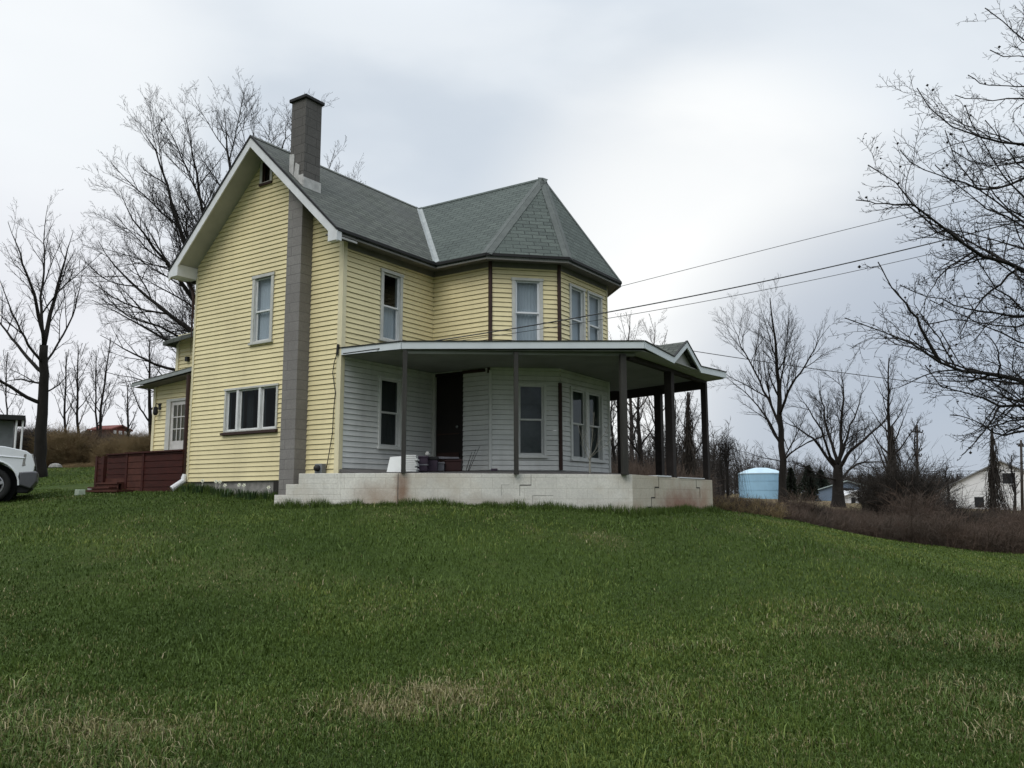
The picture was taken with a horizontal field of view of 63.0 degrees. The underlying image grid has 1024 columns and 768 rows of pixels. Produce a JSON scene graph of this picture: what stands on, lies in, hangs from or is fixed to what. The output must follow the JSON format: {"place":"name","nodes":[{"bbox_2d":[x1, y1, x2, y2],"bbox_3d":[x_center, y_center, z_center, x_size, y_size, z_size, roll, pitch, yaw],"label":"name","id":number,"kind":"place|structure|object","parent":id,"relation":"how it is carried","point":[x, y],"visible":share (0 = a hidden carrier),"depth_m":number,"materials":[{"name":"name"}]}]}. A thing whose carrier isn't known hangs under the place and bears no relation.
{"place":"outdoors","nodes":[
{"label":"outdoors","id":0,"kind":"place"},
{"bbox_2d":[74,490,84,494],"bbox_3d":[-9.781,2.474,18.921,0.169,0.162,0.169,-5,-9,34],"label":"salt block","id":1,"kind":"object","parent":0,"point":[79,492],"depth_m":18.86,"materials":[{"name":"white stone"}]},
{"bbox_2d":[0,466,1023,767],"bbox_3d":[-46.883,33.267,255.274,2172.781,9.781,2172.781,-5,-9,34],"label":"ground","id":2,"kind":"structure","parent":0,"point":[508,520],"depth_m":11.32,"materials":[{"name":"green plant"}]},
{"bbox_2d":[0,351,23,414],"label":"bare tree","id":3,"kind":"object","parent":2,"relation":"on","point":[5,370],"visible":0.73,"depth_m":39.99,"materials":[{"name":"brown plant"}]},
{"bbox_2d":[0,414,25,468],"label":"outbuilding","id":4,"kind":"structure","parent":2,"relation":"on","point":[9,424],"depth_m":34.25,"materials":[{"name":"metal"}]},
{"bbox_2d":[0,446,38,501],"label":"pickup truck","id":5,"kind":"object","parent":2,"relation":"on","point":[23,477],"visible":0.98,"depth_m":17.66,"materials":[{"name":"white paint"}]},
{"bbox_2d":[16,420,76,451],"bbox_3d":[-22.972,2.861,40.425,4.045,2.752,4.113,-5,-9,34],"label":"dark hedge","id":6,"kind":"object","parent":2,"relation":"on","point":[25,438],"visible":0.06,"depth_m":39.62,"materials":[{"name":"brown plant"}]},
{"bbox_2d":[0,189,107,477],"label":"bare tree","id":7,"kind":"object","parent":2,"relation":"on","point":[40,433],"visible":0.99,"depth_m":27.07,"materials":[{"name":"brown plant"}]},
{"bbox_2d":[48,463,61,467],"bbox_3d":[-18.398,3.322,33.686,0.515,0.260,0.509,-5,-9,34],"label":"field stone","id":8,"kind":"object","parent":2,"relation":"on","point":[55,465],"visible":0.6,"depth_m":33.51,"materials":[{"name":"white stone"}]},
{"bbox_2d":[17,418,104,467],"bbox_3d":[-19.893,2.751,37.372,4.124,2.703,3.816,-5,-9,34],"label":"twiggy shrub","id":9,"kind":"object","parent":2,"relation":"on","point":[60,451],"visible":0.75,"depth_m":36.64,"materials":[{"name":"brown plant"}]},
{"bbox_2d":[49,349,83,433],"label":"bare tree","id":10,"kind":"object","parent":2,"relation":"on","point":[64,398],"visible":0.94,"depth_m":42.00,"materials":[{"name":"brown plant"}]},
{"bbox_2d":[62,460,94,467],"bbox_3d":[-18.250,3.470,35.648,1.835,0.533,3.799,4,-9,-28],"label":"dry grass patch","id":11,"kind":"object","parent":2,"relation":"on","point":[86,464],"visible":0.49,"depth_m":34.56,"materials":[{"name":"brown plant"}]},
{"bbox_2d":[60,340,98,436],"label":"bare tree","id":12,"kind":"object","parent":2,"relation":"on","point":[77,407],"visible":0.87,"depth_m":44.02,"materials":[{"name":"brown plant"}]},
{"bbox_2d":[14,422,148,441],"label":"scrub slope","id":13,"kind":"structure","parent":2,"relation":"on","point":[90,432],"depth_m":59.49,"materials":[{"name":"plant"}]},
{"bbox_2d":[56,422,121,461],"bbox_3d":[-19.378,2.900,38.370,3.835,2.506,3.805,-5,-9,34],"label":"twiggy shrub","id":14,"kind":"object","parent":2,"relation":"on","point":[95,436],"visible":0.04,"depth_m":37.97,"materials":[{"name":"plant"}]},
{"bbox_2d":[74,347,118,432],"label":"bare tree","id":15,"kind":"object","parent":2,"relation":"on","point":[95,411],"visible":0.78,"depth_m":51.97,"materials":[{"name":"brown plant"}]},
{"bbox_2d":[82,337,125,435],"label":"bare tree","id":16,"kind":"object","parent":2,"relation":"on","point":[102,402],"visible":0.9,"depth_m":47.98,"materials":[{"name":"brown plant"}]},
{"bbox_2d":[77,432,135,463],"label":"twiggy shrub","id":17,"kind":"object","parent":2,"relation":"on","point":[106,448],"visible":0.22,"depth_m":36.67,"materials":[{"name":"brown plant"}]},
{"bbox_2d":[87,425,132,434],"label":"red house","id":18,"kind":"structure","parent":2,"relation":"on","point":[120,428],"depth_m":85.75,"materials":[{"name":"brick"}]},
{"bbox_2d":[112,379,137,436],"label":"bare tree","id":19,"kind":"object","parent":2,"relation":"on","point":[127,411],"visible":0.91,"depth_m":49.98,"materials":[{"name":"brown plant"}]},
{"bbox_2d":[108,425,151,452],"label":"twiggy shrub","id":20,"kind":"object","parent":2,"relation":"on","point":[140,443],"visible":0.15,"depth_m":33.68,"materials":[{"name":"brown plant"}]},
{"bbox_2d":[85,449,184,493],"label":"wooden deck","id":21,"kind":"structure","parent":2,"relation":"on","point":[159,470],"depth_m":19.77,"materials":[{"name":"red wood"}]},
{"bbox_2d":[124,339,173,434],"bbox_3d":[-15.596,1.000,36.181,2.070,6.082,2.512,-5,-9,34],"label":"bare tree","id":22,"kind":"object","parent":2,"relation":"on","point":[150,408],"visible":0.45,"depth_m":35.97,"materials":[{"name":"brown plant"}]},
{"bbox_2d":[180,483,193,491],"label":"flower clump","id":23,"kind":"object","parent":2,"relation":"on","point":[185,487],"visible":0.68,"depth_m":18.45,"materials":[{"name":"green plant"}]},
{"bbox_2d":[191,479,206,492],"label":"flower clump","id":24,"kind":"object","parent":2,"relation":"on","point":[197,488],"visible":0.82,"depth_m":18.16,"materials":[{"name":"green plant"}]},
{"bbox_2d":[69,66,365,393],"bbox_3d":[-13.360,-4.857,34.703,14.471,17.840,10.740,-5,-9,34],"label":"bare tree","id":25,"kind":"object","parent":2,"relation":"on","point":[180,323],"visible":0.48,"depth_m":33.38,"materials":[{"name":"brown plant"}]},
{"bbox_2d":[210,480,224,494],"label":"flower clump","id":26,"kind":"object","parent":2,"relation":"on","point":[214,491],"visible":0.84,"depth_m":17.94,"materials":[{"name":"green plant"}]},
{"bbox_2d":[219,484,233,496],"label":"flower clump","id":27,"kind":"object","parent":2,"relation":"on","point":[224,494],"visible":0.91,"depth_m":17.61,"materials":[{"name":"green plant"}]},
{"bbox_2d":[234,483,249,497],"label":"flower clump","id":28,"kind":"object","parent":2,"relation":"on","point":[239,494],"visible":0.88,"depth_m":17.47,"materials":[{"name":"green plant"}]},
{"bbox_2d":[243,490,259,499],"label":"flower clump","id":29,"kind":"object","parent":2,"relation":"on","point":[250,495],"visible":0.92,"depth_m":17.12,"materials":[{"name":"green plant"}]},
{"bbox_2d":[261,486,275,499],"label":"flower clump","id":30,"kind":"object","parent":2,"relation":"on","point":[265,492],"visible":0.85,"depth_m":16.98,"materials":[{"name":"green plant"}]},
{"bbox_2d":[131,94,726,510],"bbox_3d":[-2.414,-1.046,20.482,12.902,9.270,9.178,-5,-9,34],"label":"farmhouse","id":31,"kind":"object","parent":2,"relation":"on","point":[301,268],"visible":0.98,"depth_m":18.20,"materials":[{"name":"yellow wood"}]},
{"bbox_2d":[164,397,189,465],"bbox_3d":[-8.163,1.301,20.362,0.890,1.910,0.080,-5,-9,34],"label":"back door","id":32,"kind":"structure","parent":31,"relation":"in","point":[175,408],"depth_m":20.47,"materials":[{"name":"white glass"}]},
{"bbox_2d":[220,383,281,435],"bbox_3d":[-5.598,0.567,18.038,1.820,1.024,0.260,-5,-9,34],"label":"window","id":33,"kind":"structure","parent":31,"relation":"in","point":[250,409],"depth_m":18.00,"materials":[{"name":"glass"}]},
{"bbox_2d":[248,272,275,345],"bbox_3d":[-5.387,-1.622,18.155,0.760,1.543,0.192,-5,-9,34],"label":"window","id":34,"kind":"structure","parent":31,"relation":"in","point":[261,330],"depth_m":18.24,"materials":[{"name":"glass"}]},
{"bbox_2d":[259,160,272,186],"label":"window","id":35,"kind":"structure","parent":31,"relation":"in","point":[266,174],"depth_m":18.64,"materials":[{"name":"black glass"}]},
{"bbox_2d":[273,482,278,494],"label":"cellar window","id":36,"kind":"structure","parent":31,"relation":"in","point":[275,484],"depth_m":17.25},
{"bbox_2d":[376,375,401,450],"bbox_3d":[-2.606,0.624,17.685,0.192,1.533,0.770,-5,-9,34],"label":"window","id":37,"kind":"structure","parent":31,"relation":"in","point":[389,422],"depth_m":17.73,"materials":[{"name":"white"}]},
{"bbox_2d":[378,268,403,341],"bbox_3d":[-2.621,-1.647,17.979,0.192,1.573,0.750,-5,-9,34],"label":"window","id":38,"kind":"structure","parent":31,"relation":"in","point":[391,318],"depth_m":18.09,"materials":[{"name":"glass"}]},
{"bbox_2d":[387,456,400,471],"bbox_3d":[-2.238,1.531,15.995,0.294,0.310,0.150,0,-8,0],"label":"leaning panel","id":39,"kind":"object","parent":31,"relation":"on","point":[394,464],"visible":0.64,"depth_m":15.97,"materials":[{"name":"white"}]},
{"bbox_2d":[406,455,418,471],"bbox_3d":[-1.963,1.579,16.467,0.289,0.318,0.900,0,-8,0],"label":"board stack","id":40,"kind":"object","parent":31,"relation":"on","point":[412,464],"visible":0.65,"depth_m":16.03,"materials":[{"name":"white wood"}]},
{"bbox_2d":[417,464,428,471],"bbox_3d":[-1.766,1.665,16.559,0.220,0.147,0.324,0,-8,0],"label":"storage box","id":41,"kind":"object","parent":31,"relation":"on","point":[422,467],"visible":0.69,"depth_m":16.41,"materials":[{"name":"plastic"}]},
{"bbox_2d":[418,456,428,463],"bbox_3d":[-1.768,1.514,16.579,0.240,0.157,0.324,0,-8,0],"label":"storage box","id":42,"kind":"object","parent":41,"relation":"on","point":[423,459],"visible":0.68,"depth_m":16.43,"materials":[{"name":"grey plastic"}]},
{"bbox_2d":[428,456,438,471],"bbox_3d":[-1.579,1.614,16.794,0.203,0.298,0.374,0,-8,0],"label":"storage box","id":43,"kind":"object","parent":31,"relation":"on","point":[433,463],"visible":0.86,"depth_m":16.62,"materials":[{"name":"purple plastic"}]},
{"bbox_2d":[438,462,444,470],"bbox_3d":[-1.432,1.680,16.961,0.155,0.181,0.324,0,-8,0],"label":"storage box","id":44,"kind":"object","parent":31,"relation":"on","point":[441,466],"visible":0.81,"depth_m":16.81,"materials":[{"name":"grey plastic"}]},
{"bbox_2d":[431,371,464,468],"bbox_3d":[-1.415,0.847,18.580,0.860,2.200,0.105,-5,-9,34],"label":"front door","id":45,"kind":"structure","parent":31,"relation":"in","point":[447,388],"depth_m":18.61,"materials":[{"name":"wood"}]},
{"bbox_2d":[444,459,462,470],"bbox_3d":[-1.193,1.666,17.115,0.348,0.243,0.424,0,-8,0],"label":"plastic tub","id":46,"kind":"object","parent":31,"relation":"on","point":[453,464],"visible":0.94,"depth_m":16.92,"materials":[{"name":"brown plastic"}]},
{"bbox_2d":[439,457,458,458],"bbox_3d":[-1.284,1.506,17.002,0.420,0.051,0.200,0,-8,0],"label":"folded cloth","id":47,"kind":"object","parent":46,"relation":"on","point":[448,457],"visible":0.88,"depth_m":16.90,"materials":[{"name":"fabric"}]},
{"bbox_2d":[511,277,543,339],"bbox_3d":[0.330,-1.579,18.438,0.169,1.520,0.730,-35,-36,77],"label":"window","id":48,"kind":"structure","parent":31,"relation":"in","point":[527,293],"depth_m":18.48,"materials":[{"name":"glass"}]},
{"bbox_2d":[518,382,548,457],"bbox_3d":[0.411,0.789,18.113,0.730,1.629,0.185,1,-8,-11],"label":"window","id":49,"kind":"structure","parent":31,"relation":"in","point":[531,396],"depth_m":18.13,"materials":[{"name":"white glass"}]},
{"bbox_2d":[568,283,585,339],"bbox_3d":[1.468,-1.455,19.194,0.192,1.605,0.770,-5,-9,34],"label":"window","id":50,"kind":"structure","parent":31,"relation":"in","point":[576,294],"depth_m":19.37,"materials":[{"name":"glass"}]},
{"bbox_2d":[568,386,605,462],"bbox_3d":[1.700,0.955,19.196,0.185,1.669,1.590,-5,-9,34],"label":"window","id":51,"kind":"structure","parent":31,"relation":"in","point":[579,397],"depth_m":19.14,"materials":[{"name":"white glass"}]},
{"bbox_2d":[586,290,602,339],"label":"window","id":52,"kind":"structure","parent":31,"relation":"in","point":[594,301],"depth_m":20.08,"materials":[{"name":"glass"}]},
{"bbox_2d":[343,219,1023,353],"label":"power line","id":53,"kind":"object","parent":31,"relation":"attached to","point":[688,296],"visible":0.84,"depth_m":16.22,"materials":[{"name":"black metal"}]},
{"bbox_2d":[347,231,1023,354],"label":"power line","id":54,"kind":"object","parent":31,"relation":"attached to","point":[702,301],"visible":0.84,"depth_m":16.43,"materials":[{"name":"black metal"}]},
{"bbox_2d":[578,404,617,472],"bbox_3d":[1.711,1.194,16.580,0.791,1.652,0.614,-1,-8,7],"label":"dead shrub","id":55,"kind":"object","parent":2,"relation":"on","point":[589,458],"visible":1,"depth_m":16.60,"materials":[{"name":"brown plant"}]},
{"bbox_2d":[610,400,632,466],"bbox_3d":[4.448,2.600,36.008,1.204,5.121,1.684,-5,-9,34],"label":"bare tree","id":56,"kind":"object","parent":2,"relation":"on","point":[613,414],"visible":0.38,"depth_m":35.93,"materials":[{"name":"brown plant"}]},
{"bbox_2d":[610,310,647,461],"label":"bare tree","id":57,"kind":"object","parent":2,"relation":"on","point":[630,408],"visible":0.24,"depth_m":59.93,"materials":[{"name":"brown plant"}]},
{"bbox_2d":[627,397,654,469],"bbox_3d":[4.970,2.145,32.272,1.473,5.203,2.309,-2,-8,16],"label":"bare tree","id":58,"kind":"object","parent":2,"relation":"on","point":[638,450],"visible":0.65,"depth_m":31.95,"materials":[{"name":"brown plant"}]},
{"bbox_2d":[632,309,667,468],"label":"bare tree","id":59,"kind":"object","parent":2,"relation":"on","point":[649,404],"visible":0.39,"depth_m":63.98,"materials":[{"name":"brown plant"}]},
{"bbox_2d":[641,429,677,469],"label":"weeping shrub","id":60,"kind":"object","parent":2,"relation":"on","point":[649,442],"visible":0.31,"depth_m":31.26,"materials":[{"name":"brown plant"}]},
{"bbox_2d":[611,449,724,494],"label":"dead undergrowth","id":61,"kind":"object","parent":2,"relation":"on","point":[633,469],"visible":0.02,"depth_m":28.50,"materials":[{"name":"plant"}]},
{"bbox_2d":[611,416,739,496],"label":"bare wood","id":62,"kind":"object","parent":2,"relation":"on","point":[700,463],"visible":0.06,"depth_m":60.89,"materials":[{"name":"brown plant"}]},
{"bbox_2d":[663,398,692,468],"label":"bare tree","id":63,"kind":"object","parent":2,"relation":"on","point":[677,422],"visible":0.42,"depth_m":45.97,"materials":[{"name":"brown plant"}]},
{"bbox_2d":[675,390,702,477],"bbox_3d":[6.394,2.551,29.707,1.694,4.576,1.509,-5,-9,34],"label":"vine draped trunk","id":64,"kind":"object","parent":2,"relation":"on","point":[689,446],"visible":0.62,"depth_m":29.76,"materials":[{"name":"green plant"}]},
{"bbox_2d":[715,457,733,494],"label":"bare tree","id":65,"kind":"object","parent":2,"relation":"on","point":[722,482],"visible":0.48,"depth_m":41.94,"materials":[{"name":"brown plant"}]},
{"bbox_2d":[710,432,752,499],"bbox_3d":[8.515,3.422,33.187,1.816,3.082,1.922,-1,-8,4],"label":"weeping shrub","id":66,"kind":"object","parent":2,"relation":"on","point":[726,450],"visible":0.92,"depth_m":33.12,"materials":[{"name":"brown plant"}]},
{"bbox_2d":[713,494,794,518],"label":"dry weeds","id":67,"kind":"object","parent":2,"relation":"on","point":[754,508],"visible":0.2,"depth_m":21.00,"materials":[{"name":"brown plant"}]},
{"bbox_2d":[738,468,778,498],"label":"storage tank","id":68,"kind":"object","parent":2,"relation":"on","point":[763,482],"visible":0.74,"depth_m":117.54,"materials":[{"name":"blue paint"}]},
{"bbox_2d":[707,273,862,502],"bbox_3d":[12.691,0.335,39.559,6.504,11.386,4.796,1,-8,-6],"label":"bare tree","id":69,"kind":"object","parent":2,"relation":"on","point":[780,439],"visible":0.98,"depth_m":39.96,"materials":[{"name":"brown plant"}]},
{"bbox_2d":[786,467,800,499],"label":"evergreen tree","id":70,"kind":"object","parent":2,"relation":"on","point":[791,483],"visible":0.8,"depth_m":110.06,"materials":[{"name":"green plant"}]},
{"bbox_2d":[771,484,832,515],"bbox_3d":[8.398,3.702,24.411,1.992,1.544,1.812,0,-8,-4],"label":"thicket bush","id":71,"kind":"object","parent":2,"relation":"on","point":[807,506],"visible":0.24,"depth_m":24.32,"materials":[{"name":"plant"}]},
{"bbox_2d":[796,466,818,499],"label":"evergreen tree","id":72,"kind":"object","parent":2,"relation":"on","point":[802,488],"visible":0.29,"depth_m":115.20,"materials":[{"name":"green plant"}]},
{"bbox_2d":[800,475,820,501],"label":"evergreen tree","id":73,"kind":"object","parent":2,"relation":"on","point":[809,484],"visible":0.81,"depth_m":99.96,"materials":[{"name":"green plant"}]},
{"bbox_2d":[616,433,1014,494],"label":"wood","id":74,"kind":"object","parent":2,"relation":"on","point":[747,466],"visible":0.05,"depth_m":164.96,"materials":[{"name":"brown plant"}]},
{"bbox_2d":[792,499,838,518],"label":"thicket bush","id":75,"kind":"object","parent":2,"relation":"on","point":[819,508],"visible":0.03,"depth_m":24.21,"materials":[{"name":"brown plant"}]},
{"bbox_2d":[816,469,829,488],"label":"evergreen tree","id":76,"kind":"object","parent":2,"relation":"on","point":[823,483],"visible":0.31,"depth_m":117.98,"materials":[{"name":"green plant"}]},
{"bbox_2d":[816,480,866,500],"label":"blue grey house","id":77,"kind":"structure","parent":2,"relation":"on","point":[825,493],"depth_m":110.92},
{"bbox_2d":[770,349,913,507],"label":"bare tree","id":78,"kind":"object","parent":2,"relation":"on","point":[838,477],"visible":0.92,"depth_m":45.91,"materials":[{"name":"brown plant"}]},
{"bbox_2d":[844,490,859,502],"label":"white shed","id":79,"kind":"structure","parent":2,"relation":"on","point":[847,500],"depth_m":95.98,"materials":[{"name":"white"}]},
{"bbox_2d":[854,472,865,506],"bbox_3d":[12.614,4.271,30.061,0.659,2.268,0.910,-5,-9,34],"label":"bare tree","id":80,"kind":"object","parent":2,"relation":"on","point":[860,483],"visible":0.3,"depth_m":29.99,"materials":[{"name":"brown plant"}]},
{"bbox_2d":[713,491,1023,553],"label":"bramble thicket","id":81,"kind":"object","parent":2,"relation":"on","point":[860,520],"visible":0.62,"depth_m":23.32,"materials":[{"name":"plant"}]},
{"bbox_2d":[714,496,1022,553],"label":"dry grass fringe","id":82,"kind":"object","parent":2,"relation":"on","point":[898,538],"visible":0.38,"depth_m":23.13,"materials":[{"name":"plant"}]},
{"bbox_2d":[880,425,909,476],"bbox_3d":[15.074,3.823,32.766,2.301,4.439,2.518,-1,-8,4],"label":"vine draped trunk","id":83,"kind":"object","parent":2,"relation":"on","point":[892,442],"visible":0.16,"depth_m":32.84,"materials":[{"name":"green plant"}]},
{"bbox_2d":[860,350,932,466],"bbox_3d":[15.379,2.196,33.907,1.914,7.362,2.910,7,-10,-41],"label":"bare tree","id":84,"kind":"object","parent":2,"relation":"on","point":[888,407],"visible":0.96,"depth_m":33.95,"materials":[{"name":"brown plant"}]},
{"bbox_2d":[830,435,976,515],"bbox_3d":[13.437,3.582,29.012,4.568,3.614,4.757,-1,-8,6],"label":"vine mound","id":85,"kind":"object","parent":2,"relation":"on","point":[869,492],"visible":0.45,"depth_m":28.62,"materials":[{"name":"plant"}]},
{"bbox_2d":[902,419,928,476],"bbox_3d":[19.362,4.125,40.084,1.283,5.077,1.462,-5,-9,34],"label":"bare tree","id":86,"kind":"object","parent":2,"relation":"on","point":[915,448],"visible":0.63,"depth_m":39.97,"materials":[{"name":"brown plant"}]},
{"bbox_2d":[911,425,922,468],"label":"utility pole","id":87,"kind":"object","parent":2,"relation":"on","point":[917,443],"visible":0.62,"depth_m":74.90,"materials":[{"name":"brown wood"}]},
{"bbox_2d":[868,474,967,524],"bbox_3d":[12.873,3.966,26.430,3.078,2.232,3.172,-5,-9,34],"label":"thicket bush","id":88,"kind":"object","parent":2,"relation":"on","point":[904,504],"visible":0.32,"depth_m":26.35,"materials":[{"name":"plant"}]},
{"bbox_2d":[879,463,968,510],"bbox_3d":[15.250,4.215,31.004,3.730,2.910,3.809,3,-9,-24],"label":"vine mound","id":89,"kind":"object","parent":2,"relation":"on","point":[943,487],"visible":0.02,"depth_m":30.52,"materials":[{"name":"brown plant"}]},
{"bbox_2d":[828,1,1023,475],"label":"bare tree","id":90,"kind":"object","parent":2,"relation":"on","point":[999,260],"visible":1,"depth_m":9.56,"materials":[{"name":"brown plant"}]},
{"bbox_2d":[940,463,958,504],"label":"bare tree","id":91,"kind":"object","parent":2,"relation":"on","point":[948,479],"visible":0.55,"depth_m":43.94,"materials":[{"name":"brown plant"}]},
{"bbox_2d":[924,483,992,523],"bbox_3d":[14.623,4.271,27.452,2.686,2.127,2.485,-5,-9,34],"label":"thicket bush","id":92,"kind":"object","parent":2,"relation":"on","point":[965,512],"visible":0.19,"depth_m":27.22,"materials":[{"name":"brown plant"}]},
{"bbox_2d":[940,460,1023,509],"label":"white house","id":93,"kind":"structure","parent":2,"relation":"on","point":[974,478],"depth_m":81.04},
{"bbox_2d":[974,497,983,506],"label":"window","id":94,"kind":"structure","parent":93,"relation":"in","point":[977,499],"depth_m":80.93,"materials":[{"name":"black glass"}]},
{"bbox_2d":[1001,472,1016,484],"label":"window","id":95,"kind":"structure","parent":93,"relation":"in","point":[1003,472],"depth_m":79.96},
{"bbox_2d":[963,512,1001,526],"bbox_3d":[15.329,4.799,26.797,2.847,1.404,2.940,-5,-9,34],"label":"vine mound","id":96,"kind":"object","parent":2,"relation":"on","point":[981,519],"depth_m":26.78,"materials":[{"name":"brown plant"}]},
{"bbox_2d":[975,428,1019,516],"bbox_3d":[17.227,3.781,29.746,2.220,4.438,1.797,1,-8,-9],"label":"vine draped trunk","id":97,"kind":"object","parent":2,"relation":"on","point":[993,488],"visible":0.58,"depth_m":29.74,"materials":[{"name":"green plant"}]},
{"bbox_2d":[981,490,1023,533],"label":"thicket bush","id":98,"kind":"object","parent":2,"relation":"on","point":[1016,517],"visible":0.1,"depth_m":25.85,"materials":[{"name":"plant"}]},
{"bbox_2d":[1003,453,1022,507],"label":"bare tree","id":99,"kind":"object","parent":2,"relation":"on","point":[1014,488],"visible":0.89,"depth_m":41.95,"materials":[{"name":"brown plant"}]},
{"bbox_2d":[1016,440,1023,510],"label":"utility pole","id":100,"kind":"object","parent":2,"relation":"on","point":[1021,475],"visible":0.91,"depth_m":65.83,"materials":[{"name":"brown wood"}]},
{"bbox_2d":[0,0,1023,493],"label":"sky","id":101,"kind":"structure","parent":0,"point":[677,135],"materials":[{"name":"white"}]},
{"bbox_2d":[623,186,1022,285],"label":"power line","id":102,"kind":"object","parent":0,"point":[818,236],"visible":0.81,"depth_m":26.64,"materials":[{"name":"black metal"}]},
{"bbox_2d":[654,344,1022,394],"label":"power line","id":103,"kind":"object","parent":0,"point":[841,372],"visible":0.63,"depth_m":60.86,"materials":[{"name":"black metal"}]}
]}

